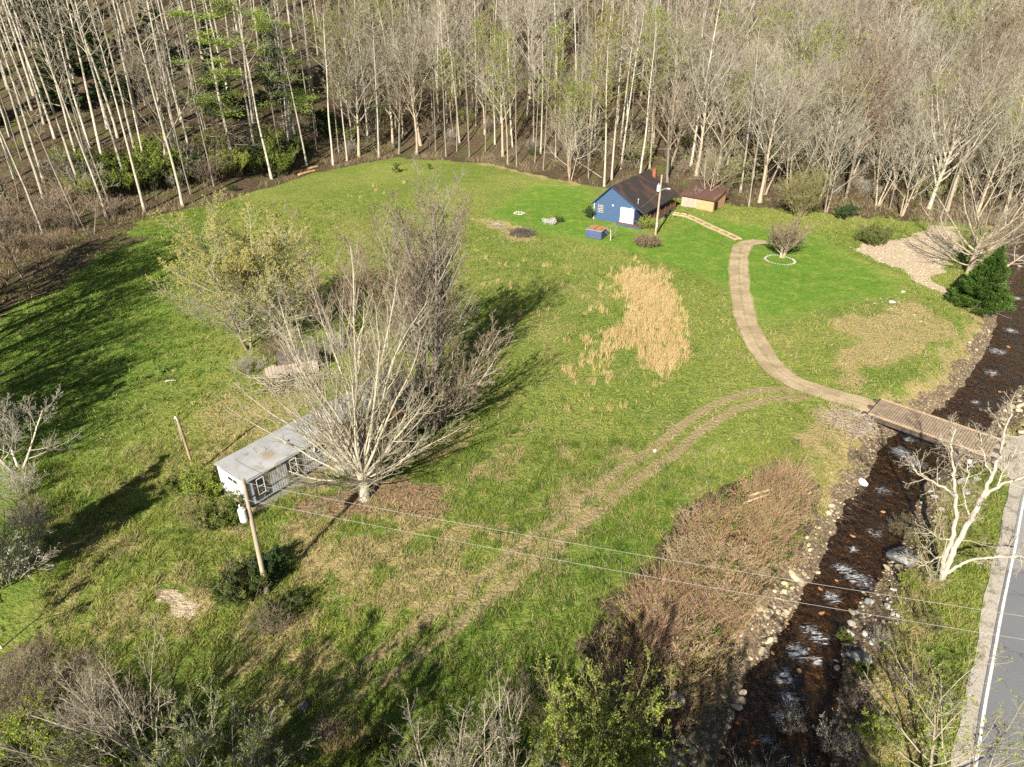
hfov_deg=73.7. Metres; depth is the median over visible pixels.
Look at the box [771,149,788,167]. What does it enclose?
understory shrub
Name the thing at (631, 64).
bare tree
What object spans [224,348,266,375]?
brush
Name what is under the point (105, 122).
bare tree
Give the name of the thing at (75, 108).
bare tree
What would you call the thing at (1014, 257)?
bare tree
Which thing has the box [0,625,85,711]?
bramble
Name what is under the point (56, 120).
bare tree
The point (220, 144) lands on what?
shrub
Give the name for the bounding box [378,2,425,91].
bare tree
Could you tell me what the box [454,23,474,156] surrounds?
bare tree
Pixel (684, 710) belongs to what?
dry shrub
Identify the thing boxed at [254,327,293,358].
brush
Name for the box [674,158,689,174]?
understory shrub
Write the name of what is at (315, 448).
window
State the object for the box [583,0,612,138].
bare tree
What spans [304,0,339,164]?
bare tree
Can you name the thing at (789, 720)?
shrub
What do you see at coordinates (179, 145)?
shrub
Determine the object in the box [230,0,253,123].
bare tree
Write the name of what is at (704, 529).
dry shrub
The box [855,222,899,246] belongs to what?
green shrub
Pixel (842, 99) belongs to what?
bare tree
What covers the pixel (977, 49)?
bare tree
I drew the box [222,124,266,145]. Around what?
shrub
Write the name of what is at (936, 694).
shrub
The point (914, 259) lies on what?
sandbar gravel
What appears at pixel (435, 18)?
bare tree
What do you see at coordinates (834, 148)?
understory shrub
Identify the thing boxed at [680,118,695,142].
understory shrub
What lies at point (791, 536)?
dry shrub
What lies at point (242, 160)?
shrub
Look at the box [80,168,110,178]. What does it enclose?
shrub
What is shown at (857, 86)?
bare tree
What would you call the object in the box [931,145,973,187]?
understory shrub
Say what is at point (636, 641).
green shrub
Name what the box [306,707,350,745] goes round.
shrub
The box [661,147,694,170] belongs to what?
understory shrub
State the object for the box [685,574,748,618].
dry shrub
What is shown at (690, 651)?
dry shrub
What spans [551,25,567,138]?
bare tree
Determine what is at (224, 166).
shrub
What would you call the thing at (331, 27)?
bare tree
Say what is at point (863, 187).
understory shrub
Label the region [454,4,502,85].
bare tree
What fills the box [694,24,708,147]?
bare tree
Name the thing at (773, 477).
dry shrub
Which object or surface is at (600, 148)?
understory shrub
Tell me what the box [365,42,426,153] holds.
bare tree
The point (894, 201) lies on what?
understory shrub
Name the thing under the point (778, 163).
bare tree
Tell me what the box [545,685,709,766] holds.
budding tree
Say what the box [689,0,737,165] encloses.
bare tree
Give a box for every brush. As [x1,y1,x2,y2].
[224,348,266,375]
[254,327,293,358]
[275,342,312,362]
[307,331,346,359]
[345,330,382,359]
[430,383,467,413]
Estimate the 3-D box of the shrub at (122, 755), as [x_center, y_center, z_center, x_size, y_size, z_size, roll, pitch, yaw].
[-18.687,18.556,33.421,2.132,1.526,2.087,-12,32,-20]
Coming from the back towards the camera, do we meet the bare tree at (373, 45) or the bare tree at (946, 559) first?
the bare tree at (373, 45)
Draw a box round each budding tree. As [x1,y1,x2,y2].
[145,186,306,350]
[202,192,337,344]
[523,646,682,766]
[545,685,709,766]
[585,10,634,186]
[628,4,677,168]
[860,638,1023,766]
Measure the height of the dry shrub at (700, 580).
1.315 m
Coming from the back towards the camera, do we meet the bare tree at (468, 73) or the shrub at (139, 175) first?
the bare tree at (468, 73)
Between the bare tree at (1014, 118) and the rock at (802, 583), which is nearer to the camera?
the rock at (802, 583)
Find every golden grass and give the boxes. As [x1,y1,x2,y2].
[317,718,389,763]
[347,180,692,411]
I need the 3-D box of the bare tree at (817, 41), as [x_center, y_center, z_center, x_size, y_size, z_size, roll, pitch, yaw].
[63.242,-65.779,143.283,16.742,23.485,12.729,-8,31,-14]
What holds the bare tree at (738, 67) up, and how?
on the ground at (326, 182)
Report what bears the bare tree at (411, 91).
on the ground at (326, 182)
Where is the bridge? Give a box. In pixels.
[862,398,1005,466]
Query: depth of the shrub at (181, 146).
131.24 m
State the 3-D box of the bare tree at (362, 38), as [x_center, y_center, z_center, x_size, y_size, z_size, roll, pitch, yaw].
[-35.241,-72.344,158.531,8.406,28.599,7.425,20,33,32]
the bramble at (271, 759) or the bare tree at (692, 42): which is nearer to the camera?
the bramble at (271, 759)
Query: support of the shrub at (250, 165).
on the ground at (326, 182)
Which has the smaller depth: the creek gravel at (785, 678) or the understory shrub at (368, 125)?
the creek gravel at (785, 678)
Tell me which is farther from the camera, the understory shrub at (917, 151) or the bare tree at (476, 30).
the bare tree at (476, 30)
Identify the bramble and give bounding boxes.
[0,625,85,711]
[0,645,63,737]
[8,645,115,742]
[244,722,310,766]
[496,657,570,729]
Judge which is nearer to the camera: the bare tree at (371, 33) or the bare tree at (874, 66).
the bare tree at (874, 66)
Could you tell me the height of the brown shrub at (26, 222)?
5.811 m
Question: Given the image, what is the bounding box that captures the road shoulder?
[951,455,1023,766]
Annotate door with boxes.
[620,207,633,223]
[681,196,696,207]
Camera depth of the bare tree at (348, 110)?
154.85 m
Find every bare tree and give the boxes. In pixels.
[0,0,48,207]
[0,0,84,193]
[0,34,79,225]
[0,102,12,136]
[0,111,45,234]
[0,162,11,215]
[0,183,8,204]
[0,372,19,430]
[0,384,83,469]
[16,0,108,218]
[31,0,90,147]
[34,21,109,201]
[36,0,129,189]
[49,0,102,154]
[50,0,119,137]
[69,0,108,128]
[75,0,146,211]
[82,1,134,148]
[95,0,143,162]
[106,0,141,125]
[114,0,184,205]
[123,0,173,149]
[131,0,188,144]
[134,0,178,141]
[137,0,180,121]
[142,23,191,194]
[167,0,205,137]
[174,40,214,186]
[213,221,469,515]
[217,0,272,178]
[218,0,257,158]
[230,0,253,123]
[234,10,256,131]
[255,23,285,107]
[257,32,280,154]
[261,0,300,144]
[261,4,285,133]
[265,13,307,166]
[266,0,297,133]
[278,204,378,348]
[285,0,308,106]
[294,4,317,135]
[296,16,317,150]
[301,0,314,93]
[303,2,367,96]
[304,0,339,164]
[310,0,374,122]
[313,4,333,113]
[315,38,368,141]
[318,25,352,160]
[321,34,339,152]
[322,27,395,156]
[325,0,367,87]
[332,229,456,351]
[333,294,517,430]
[341,4,370,135]
[343,0,366,111]
[344,148,481,399]
[346,0,395,86]
[352,3,373,146]
[352,9,413,146]
[356,5,385,156]
[362,0,376,116]
[364,24,376,127]
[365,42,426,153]
[366,3,377,100]
[368,0,417,91]
[369,25,419,138]
[370,0,397,107]
[377,45,424,109]
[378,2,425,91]
[381,26,443,154]
[384,4,406,128]
[396,0,411,55]
[407,0,454,99]
[417,0,459,80]
[418,34,473,132]
[421,0,477,105]
[421,6,437,128]
[422,27,443,150]
[428,0,457,122]
[430,1,452,112]
[432,0,456,86]
[432,12,453,156]
[435,0,460,142]
[436,25,482,94]
[445,37,464,151]
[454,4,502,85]
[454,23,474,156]
[456,15,473,141]
[456,38,501,134]
[459,31,525,156]
[461,0,473,102]
[464,0,482,112]
[467,16,491,125]
[468,32,506,101]
[479,37,492,150]
[485,0,525,62]
[493,0,561,98]
[494,25,524,146]
[496,0,508,121]
[496,0,522,134]
[504,8,511,107]
[506,24,523,166]
[508,26,556,125]
[517,0,563,77]
[524,0,550,115]
[525,2,540,141]
[529,13,556,153]
[530,44,547,161]
[536,19,572,157]
[539,35,560,170]
[542,0,553,104]
[547,0,560,122]
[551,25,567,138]
[555,44,607,144]
[556,759,569,766]
[561,52,581,153]
[569,0,588,113]
[574,11,626,127]
[574,26,619,113]
[575,2,590,93]
[579,59,593,177]
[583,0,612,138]
[590,3,648,125]
[593,30,606,148]
[604,222,618,240]
[605,0,644,179]
[611,0,648,114]
[617,0,631,42]
[620,0,650,140]
[620,0,655,168]
[622,1,651,148]
[625,0,649,137]
[628,57,704,182]
[629,6,686,131]
[634,0,695,108]
[636,17,670,173]
[641,31,663,159]
[644,24,708,120]
[645,0,667,143]
[647,19,710,148]
[653,80,714,172]
[661,4,715,132]
[667,20,747,175]
[672,1,722,116]
[678,31,760,138]
[686,0,715,125]
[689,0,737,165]
[691,70,770,181]
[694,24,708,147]
[700,29,798,147]
[704,42,768,124]
[704,50,782,164]
[705,25,796,138]
[711,35,830,152]
[718,64,838,194]
[739,3,768,192]
[741,39,808,177]
[743,48,791,127]
[745,71,883,204]
[747,38,854,173]
[748,43,782,206]
[751,53,811,163]
[755,45,814,136]
[764,47,849,156]
[765,216,812,257]
[766,67,847,184]
[769,5,792,58]
[769,46,813,89]
[770,29,891,163]
[778,39,860,141]
[780,73,882,176]
[781,0,809,135]
[792,7,870,92]
[794,94,879,212]
[801,60,852,153]
[804,46,888,197]
[809,61,869,186]
[826,15,911,154]
[830,27,887,124]
[831,52,894,160]
[837,59,913,173]
[837,83,967,205]
[846,14,933,166]
[851,71,942,180]
[853,20,925,138]
[859,0,949,118]
[867,45,964,162]
[867,71,966,189]
[871,0,954,135]
[875,103,985,215]
[881,35,949,150]
[883,53,974,174]
[889,73,924,208]
[893,388,1023,587]
[899,4,999,152]
[899,70,993,198]
[901,57,980,182]
[909,15,975,95]
[911,37,962,104]
[911,68,1021,208]
[912,88,963,159]
[916,149,1023,273]
[920,62,991,161]
[923,19,1023,186]
[937,67,1023,187]
[939,19,1016,136]
[940,53,1023,210]
[941,80,987,217]
[943,4,985,128]
[949,32,1023,196]
[950,2,1023,155]
[951,53,1023,150]
[952,3,1023,76]
[954,30,1023,141]
[962,73,1023,197]
[963,88,1023,216]
[972,61,1023,176]
[974,29,1023,157]
[976,63,1023,205]
[976,127,1023,225]
[989,107,1023,215]
[990,44,1023,109]
[994,54,1023,187]
[1003,52,1023,174]
[1007,127,1023,217]
[1007,236,1023,265]
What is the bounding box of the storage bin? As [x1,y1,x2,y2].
[586,225,607,239]
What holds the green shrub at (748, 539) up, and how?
on the ground at (326, 182)
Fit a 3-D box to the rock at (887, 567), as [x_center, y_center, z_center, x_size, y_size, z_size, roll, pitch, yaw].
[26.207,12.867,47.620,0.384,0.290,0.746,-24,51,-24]
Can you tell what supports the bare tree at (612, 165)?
on the ground at (326, 182)
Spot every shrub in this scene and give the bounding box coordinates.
[0,149,37,201]
[0,197,14,224]
[0,198,55,235]
[0,210,42,277]
[0,224,24,252]
[0,453,47,503]
[0,490,49,530]
[0,490,59,589]
[0,613,186,766]
[0,686,61,762]
[0,733,31,766]
[19,177,72,214]
[19,223,65,252]
[29,664,131,758]
[31,145,81,177]
[35,719,83,766]
[36,198,83,231]
[37,159,80,187]
[38,170,123,234]
[45,149,93,171]
[46,150,95,175]
[48,141,90,167]
[50,164,93,184]
[51,711,139,766]
[57,163,87,179]
[59,170,99,198]
[60,160,109,192]
[64,171,98,195]
[78,192,123,220]
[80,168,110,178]
[82,169,129,196]
[86,147,130,166]
[88,151,142,176]
[97,148,135,172]
[100,157,152,192]
[106,736,150,766]
[119,667,321,766]
[126,141,185,180]
[126,165,148,187]
[128,169,156,188]
[130,162,172,186]
[131,130,184,156]
[133,145,177,177]
[133,697,226,766]
[139,174,162,190]
[142,156,168,171]
[144,707,193,756]
[151,135,192,155]
[158,144,203,170]
[158,466,198,496]
[159,139,193,153]
[160,165,190,187]
[167,165,184,184]
[169,171,190,185]
[170,153,188,167]
[171,155,195,172]
[172,492,228,534]
[176,142,202,156]
[176,148,208,167]
[176,153,195,174]
[176,456,223,501]
[177,149,226,183]
[184,137,220,160]
[185,129,231,151]
[193,490,244,530]
[196,550,271,607]
[198,148,237,179]
[203,139,241,156]
[203,148,237,175]
[207,131,236,152]
[208,144,249,175]
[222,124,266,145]
[226,184,236,190]
[231,139,262,158]
[234,145,258,162]
[235,543,291,583]
[239,123,285,147]
[240,596,293,635]
[243,155,262,173]
[244,133,275,153]
[250,134,274,155]
[259,145,287,168]
[260,126,291,148]
[262,145,299,173]
[264,583,309,622]
[268,132,293,142]
[271,168,286,175]
[272,133,301,150]
[274,145,298,156]
[299,141,312,151]
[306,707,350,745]
[308,106,336,123]
[312,117,340,136]
[333,126,355,144]
[340,125,356,137]
[340,140,360,153]
[343,87,370,119]
[347,112,389,143]
[348,721,393,766]
[361,93,387,120]
[378,684,520,766]
[413,660,577,766]
[414,107,441,146]
[442,121,460,139]
[443,127,457,140]
[444,139,455,148]
[457,94,478,111]
[458,106,477,124]
[479,119,496,132]
[484,96,511,125]
[521,137,539,148]
[527,147,539,155]
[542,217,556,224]
[554,215,564,221]
[561,108,610,147]
[571,144,580,152]
[581,136,618,163]
[582,205,596,217]
[605,653,651,707]
[606,653,640,685]
[607,624,649,667]
[608,126,660,167]
[614,614,648,645]
[614,616,634,631]
[616,577,687,628]
[617,157,633,171]
[619,588,669,636]
[621,138,650,167]
[621,617,660,651]
[624,152,641,162]
[626,569,671,605]
[628,107,646,133]
[628,135,657,167]
[628,654,667,687]
[632,657,654,682]
[633,231,662,246]
[635,214,658,229]
[638,580,685,618]
[639,660,700,706]
[640,99,671,131]
[640,631,701,686]
[642,643,672,669]
[645,642,694,679]
[650,653,703,694]
[651,569,683,590]
[654,635,720,686]
[657,569,702,603]
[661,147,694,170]
[661,597,700,628]
[661,681,713,717]
[662,531,701,568]
[665,529,707,566]
[667,631,735,687]
[670,612,726,663]
[670,623,704,648]
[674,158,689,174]
[676,502,730,535]
[679,530,729,572]
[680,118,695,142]
[680,560,695,573]
[680,577,719,600]
[680,601,725,642]
[682,558,718,581]
[682,642,726,676]
[682,676,721,709]
[684,567,719,588]
[684,653,731,694]
[685,508,725,536]
[685,559,745,603]
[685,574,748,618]
[685,687,715,715]
[686,513,714,537]
[687,564,720,586]
[688,630,749,683]
[691,518,738,558]
[691,602,719,626]
[692,559,719,577]
[692,574,734,608]
[693,507,744,545]
[693,541,737,577]
[694,540,731,569]
[696,506,741,533]
[696,546,740,580]
[696,558,762,612]
[697,530,743,556]
[698,137,762,186]
[698,501,740,534]
[699,494,763,539]
[699,583,750,621]
[703,153,750,192]
[703,601,745,640]
[706,614,734,641]
[713,541,775,576]
[713,612,749,636]
[715,543,746,569]
[718,573,765,613]
[720,493,751,521]
[722,509,748,529]
[722,568,765,607]
[725,741,788,766]
[728,523,778,566]
[729,489,783,521]
[730,473,772,504]
[736,502,780,536]
[736,568,758,584]
[737,534,763,547]
[737,540,763,562]
[738,501,756,523]
[739,556,780,586]
[741,513,777,539]
[742,469,790,501]
[745,532,797,567]
[749,136,804,180]
[750,493,797,527]
[751,468,802,504]
[754,479,810,517]
[755,467,790,488]
[756,525,797,554]
[757,471,800,499]
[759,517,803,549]
[760,755,821,766]
[766,479,803,510]
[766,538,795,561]
[767,495,798,518]
[767,522,803,545]
[769,180,783,193]
[770,502,806,528]
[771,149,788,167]
[772,518,796,543]
[773,161,835,217]
[775,480,811,509]
[775,698,814,735]
[779,475,817,506]
[780,474,824,506]
[787,473,812,488]
[798,144,832,179]
[814,133,852,165]
[816,708,863,763]
[824,183,840,194]
[833,200,864,218]
[835,626,853,643]
[836,680,878,716]
[847,706,911,749]
[849,656,876,677]
[852,176,870,186]
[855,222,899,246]
[858,178,878,195]
[860,123,901,169]
[865,181,888,197]
[868,624,897,653]
[883,660,929,693]
[884,192,899,202]
[885,194,900,204]
[886,511,928,538]
[889,139,930,178]
[897,570,921,590]
[914,173,946,205]
[916,608,949,633]
[920,172,957,200]
[925,171,966,201]
[930,688,960,716]
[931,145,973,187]
[936,186,950,198]
[965,164,982,177]
[970,150,1015,186]
[976,177,997,188]
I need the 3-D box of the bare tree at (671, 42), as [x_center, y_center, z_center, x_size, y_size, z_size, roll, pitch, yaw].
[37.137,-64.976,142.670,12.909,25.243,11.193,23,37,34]
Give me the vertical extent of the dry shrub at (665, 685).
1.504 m
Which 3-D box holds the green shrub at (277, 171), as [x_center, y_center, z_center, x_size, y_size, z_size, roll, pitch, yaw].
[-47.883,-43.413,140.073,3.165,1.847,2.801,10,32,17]
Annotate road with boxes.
[971,488,1023,766]
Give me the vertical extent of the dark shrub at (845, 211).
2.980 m
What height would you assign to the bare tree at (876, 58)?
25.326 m
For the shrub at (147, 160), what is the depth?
124.26 m
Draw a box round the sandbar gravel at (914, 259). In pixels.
[858,226,959,321]
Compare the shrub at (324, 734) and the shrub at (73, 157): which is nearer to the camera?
the shrub at (324, 734)
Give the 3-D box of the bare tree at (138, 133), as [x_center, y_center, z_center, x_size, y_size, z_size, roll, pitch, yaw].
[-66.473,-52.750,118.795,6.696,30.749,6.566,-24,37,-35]
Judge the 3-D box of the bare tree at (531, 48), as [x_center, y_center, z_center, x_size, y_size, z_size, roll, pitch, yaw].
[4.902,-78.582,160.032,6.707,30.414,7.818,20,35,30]
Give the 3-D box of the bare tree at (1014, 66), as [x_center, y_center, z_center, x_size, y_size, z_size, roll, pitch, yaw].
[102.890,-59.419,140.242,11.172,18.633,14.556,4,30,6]
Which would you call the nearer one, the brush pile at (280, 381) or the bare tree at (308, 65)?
the brush pile at (280, 381)
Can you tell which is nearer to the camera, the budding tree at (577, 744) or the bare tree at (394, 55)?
the budding tree at (577, 744)
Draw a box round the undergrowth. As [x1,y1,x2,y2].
[0,82,1023,247]
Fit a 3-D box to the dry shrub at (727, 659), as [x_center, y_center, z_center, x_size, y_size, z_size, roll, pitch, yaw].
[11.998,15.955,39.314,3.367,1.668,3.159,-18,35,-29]
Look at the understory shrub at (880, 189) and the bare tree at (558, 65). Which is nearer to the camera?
the understory shrub at (880, 189)
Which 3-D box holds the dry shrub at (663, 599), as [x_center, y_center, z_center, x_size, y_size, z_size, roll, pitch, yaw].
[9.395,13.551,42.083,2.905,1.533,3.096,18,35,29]
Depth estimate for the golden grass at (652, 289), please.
77.95 m
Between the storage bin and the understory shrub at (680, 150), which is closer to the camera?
the storage bin
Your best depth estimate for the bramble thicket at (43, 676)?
37.43 m
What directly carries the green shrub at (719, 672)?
on the ground at (326, 182)
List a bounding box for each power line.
[248,500,1023,639]
[249,483,1019,615]
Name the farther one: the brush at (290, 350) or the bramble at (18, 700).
the brush at (290, 350)
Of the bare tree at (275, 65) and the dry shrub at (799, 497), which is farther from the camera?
the bare tree at (275, 65)
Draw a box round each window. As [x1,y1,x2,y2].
[227,475,238,485]
[252,473,269,500]
[285,455,301,480]
[313,442,325,452]
[598,205,602,211]
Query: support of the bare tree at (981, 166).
on the ground at (326, 182)
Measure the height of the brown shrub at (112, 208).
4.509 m
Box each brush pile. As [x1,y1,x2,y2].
[233,355,337,403]
[485,153,500,161]
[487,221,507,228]
[504,222,536,238]
[813,398,887,440]
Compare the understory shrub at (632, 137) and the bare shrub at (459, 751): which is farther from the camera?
the understory shrub at (632, 137)
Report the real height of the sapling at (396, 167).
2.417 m
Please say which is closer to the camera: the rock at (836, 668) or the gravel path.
the rock at (836, 668)
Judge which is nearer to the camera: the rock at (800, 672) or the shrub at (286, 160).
the rock at (800, 672)
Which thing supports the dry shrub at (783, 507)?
on the ground at (326, 182)
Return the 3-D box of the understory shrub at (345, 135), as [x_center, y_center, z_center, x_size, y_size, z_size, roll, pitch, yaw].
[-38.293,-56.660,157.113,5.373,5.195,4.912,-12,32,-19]
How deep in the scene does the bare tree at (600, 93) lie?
143.94 m
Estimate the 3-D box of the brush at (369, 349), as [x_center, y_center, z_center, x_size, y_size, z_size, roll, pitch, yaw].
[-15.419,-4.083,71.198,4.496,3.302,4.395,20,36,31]
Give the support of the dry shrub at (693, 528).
on the ground at (326, 182)
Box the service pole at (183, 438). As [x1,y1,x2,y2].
[174,416,191,466]
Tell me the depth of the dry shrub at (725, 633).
40.82 m
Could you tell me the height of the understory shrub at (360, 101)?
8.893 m
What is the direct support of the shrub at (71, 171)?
on the ground at (326, 182)
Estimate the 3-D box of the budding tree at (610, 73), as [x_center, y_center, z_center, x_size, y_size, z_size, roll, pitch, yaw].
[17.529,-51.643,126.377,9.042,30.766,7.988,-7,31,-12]
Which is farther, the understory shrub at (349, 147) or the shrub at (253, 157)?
the understory shrub at (349, 147)
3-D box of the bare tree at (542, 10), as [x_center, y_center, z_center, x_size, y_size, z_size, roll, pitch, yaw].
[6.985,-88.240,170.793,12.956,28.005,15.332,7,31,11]
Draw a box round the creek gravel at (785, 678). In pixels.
[661,215,1023,766]
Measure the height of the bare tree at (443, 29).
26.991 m
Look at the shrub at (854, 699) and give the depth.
37.66 m
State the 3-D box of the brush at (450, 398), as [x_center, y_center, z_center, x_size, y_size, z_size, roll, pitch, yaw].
[-5.762,1.333,62.420,3.679,2.702,3.596,2,30,3]
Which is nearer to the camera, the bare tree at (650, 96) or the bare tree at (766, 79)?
the bare tree at (766, 79)
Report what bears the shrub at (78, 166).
on the ground at (326, 182)
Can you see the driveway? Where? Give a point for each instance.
(759, 347)
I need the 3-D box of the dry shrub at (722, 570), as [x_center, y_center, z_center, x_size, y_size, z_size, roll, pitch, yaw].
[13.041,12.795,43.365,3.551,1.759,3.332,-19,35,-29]
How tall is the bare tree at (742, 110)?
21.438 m
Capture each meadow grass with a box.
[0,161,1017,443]
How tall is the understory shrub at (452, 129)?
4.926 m
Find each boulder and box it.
[298,701,308,711]
[667,688,686,708]
[733,695,745,704]
[845,650,874,668]
[858,478,867,485]
[885,546,919,566]
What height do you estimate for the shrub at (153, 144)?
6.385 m
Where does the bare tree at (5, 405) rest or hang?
on the ground at (326, 182)
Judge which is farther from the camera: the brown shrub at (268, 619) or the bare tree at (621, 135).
the bare tree at (621, 135)
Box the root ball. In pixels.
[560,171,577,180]
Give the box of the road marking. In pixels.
[974,497,1023,766]
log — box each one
[291,169,305,173]
[298,170,314,175]
[305,165,318,170]
[743,493,770,503]
[748,488,771,496]
[858,197,879,207]
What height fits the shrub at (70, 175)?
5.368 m
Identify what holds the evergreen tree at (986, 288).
on the ground at (326, 182)
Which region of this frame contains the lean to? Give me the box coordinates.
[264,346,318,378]
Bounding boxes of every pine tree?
[159,0,261,152]
[232,2,319,143]
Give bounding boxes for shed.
[680,181,729,211]
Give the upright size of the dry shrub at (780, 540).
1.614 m
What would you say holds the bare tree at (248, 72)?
on the ground at (326, 182)
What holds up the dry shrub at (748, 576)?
on the ground at (326, 182)
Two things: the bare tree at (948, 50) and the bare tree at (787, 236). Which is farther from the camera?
the bare tree at (948, 50)
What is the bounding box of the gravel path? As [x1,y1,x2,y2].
[989,435,1023,492]
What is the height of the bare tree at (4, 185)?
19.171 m
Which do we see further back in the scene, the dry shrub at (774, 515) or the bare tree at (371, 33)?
the bare tree at (371, 33)
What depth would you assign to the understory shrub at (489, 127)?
166.23 m
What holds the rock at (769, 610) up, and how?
on the ground at (326, 182)
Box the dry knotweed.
[579,450,822,733]
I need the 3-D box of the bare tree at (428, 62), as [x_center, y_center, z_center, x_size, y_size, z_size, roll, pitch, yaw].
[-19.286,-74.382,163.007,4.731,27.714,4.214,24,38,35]
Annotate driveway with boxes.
[727,239,875,411]
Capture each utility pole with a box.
[237,478,269,594]
[654,175,670,234]
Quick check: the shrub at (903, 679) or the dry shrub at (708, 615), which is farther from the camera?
the dry shrub at (708, 615)
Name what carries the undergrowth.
on the ground at (326, 182)
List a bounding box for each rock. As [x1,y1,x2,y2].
[679,735,685,743]
[687,746,696,754]
[688,731,695,739]
[717,754,725,760]
[732,704,742,710]
[739,689,746,695]
[751,738,762,743]
[758,646,766,656]
[763,612,769,619]
[765,607,772,613]
[765,637,773,643]
[789,569,796,581]
[797,668,802,676]
[798,577,804,585]
[833,664,840,671]
[847,620,855,625]
[847,629,854,635]
[848,608,857,614]
[861,630,867,636]
[864,598,873,604]
[883,564,891,570]
[894,564,903,569]
[1015,403,1023,407]
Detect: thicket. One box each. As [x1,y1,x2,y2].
[0,183,146,290]
[0,634,143,766]
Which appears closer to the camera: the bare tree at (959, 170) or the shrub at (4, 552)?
the shrub at (4, 552)
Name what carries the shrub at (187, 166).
on the ground at (326, 182)
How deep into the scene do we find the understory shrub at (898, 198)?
120.42 m
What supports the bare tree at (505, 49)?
on the ground at (326, 182)
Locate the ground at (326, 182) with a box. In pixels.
[0,0,1023,766]
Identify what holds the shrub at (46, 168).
on the ground at (326, 182)
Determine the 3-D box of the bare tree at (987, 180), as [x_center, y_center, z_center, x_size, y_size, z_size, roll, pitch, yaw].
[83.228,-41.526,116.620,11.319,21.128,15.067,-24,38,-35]
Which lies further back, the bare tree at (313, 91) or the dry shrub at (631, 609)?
the bare tree at (313, 91)
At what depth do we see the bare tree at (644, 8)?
131.30 m
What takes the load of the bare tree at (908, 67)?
on the ground at (326, 182)
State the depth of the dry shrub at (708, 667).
38.55 m
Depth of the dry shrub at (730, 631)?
41.06 m
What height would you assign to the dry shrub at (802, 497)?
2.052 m
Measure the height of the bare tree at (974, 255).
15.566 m
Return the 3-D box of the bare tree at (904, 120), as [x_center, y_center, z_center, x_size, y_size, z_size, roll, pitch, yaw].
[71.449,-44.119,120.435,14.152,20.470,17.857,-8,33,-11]
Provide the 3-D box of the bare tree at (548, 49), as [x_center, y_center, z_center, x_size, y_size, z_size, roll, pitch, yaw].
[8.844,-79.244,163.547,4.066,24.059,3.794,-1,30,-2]
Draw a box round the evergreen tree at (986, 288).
[946,244,1016,318]
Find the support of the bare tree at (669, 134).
on the ground at (326, 182)
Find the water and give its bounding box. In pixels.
[750,215,1023,766]
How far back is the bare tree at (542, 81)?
145.99 m
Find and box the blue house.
[590,168,678,228]
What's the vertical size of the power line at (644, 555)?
0.584 m
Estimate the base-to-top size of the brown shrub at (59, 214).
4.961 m
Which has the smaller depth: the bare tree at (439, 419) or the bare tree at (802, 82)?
the bare tree at (439, 419)
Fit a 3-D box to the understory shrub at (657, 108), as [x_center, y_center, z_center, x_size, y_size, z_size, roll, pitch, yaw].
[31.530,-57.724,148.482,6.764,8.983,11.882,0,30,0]
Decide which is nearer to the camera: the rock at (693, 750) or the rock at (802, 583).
the rock at (693, 750)
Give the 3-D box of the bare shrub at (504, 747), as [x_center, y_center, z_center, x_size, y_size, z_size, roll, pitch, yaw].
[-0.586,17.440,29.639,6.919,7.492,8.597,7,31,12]
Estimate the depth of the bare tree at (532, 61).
149.27 m
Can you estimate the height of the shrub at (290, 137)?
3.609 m
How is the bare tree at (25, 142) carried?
on the ground at (326, 182)
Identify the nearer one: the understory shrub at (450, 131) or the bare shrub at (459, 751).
the bare shrub at (459, 751)
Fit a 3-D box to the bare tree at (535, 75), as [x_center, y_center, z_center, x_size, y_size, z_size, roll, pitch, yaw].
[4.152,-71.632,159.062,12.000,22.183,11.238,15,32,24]
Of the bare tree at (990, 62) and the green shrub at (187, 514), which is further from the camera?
the bare tree at (990, 62)
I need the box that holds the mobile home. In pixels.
[214,374,413,513]
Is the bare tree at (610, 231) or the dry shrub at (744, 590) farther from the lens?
the bare tree at (610, 231)
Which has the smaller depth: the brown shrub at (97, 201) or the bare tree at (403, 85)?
the brown shrub at (97, 201)
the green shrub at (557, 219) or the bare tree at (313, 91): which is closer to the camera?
the green shrub at (557, 219)
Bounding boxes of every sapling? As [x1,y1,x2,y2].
[0,589,6,648]
[392,162,400,171]
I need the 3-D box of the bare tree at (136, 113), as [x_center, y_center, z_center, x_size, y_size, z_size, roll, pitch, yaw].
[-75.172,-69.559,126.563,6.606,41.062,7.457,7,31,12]
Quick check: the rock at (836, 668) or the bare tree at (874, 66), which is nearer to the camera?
the rock at (836, 668)
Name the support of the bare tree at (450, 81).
on the ground at (326, 182)
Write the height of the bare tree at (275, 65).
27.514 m
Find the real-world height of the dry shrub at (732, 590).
2.222 m
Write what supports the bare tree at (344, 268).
on the ground at (326, 182)
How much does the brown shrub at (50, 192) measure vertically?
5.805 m

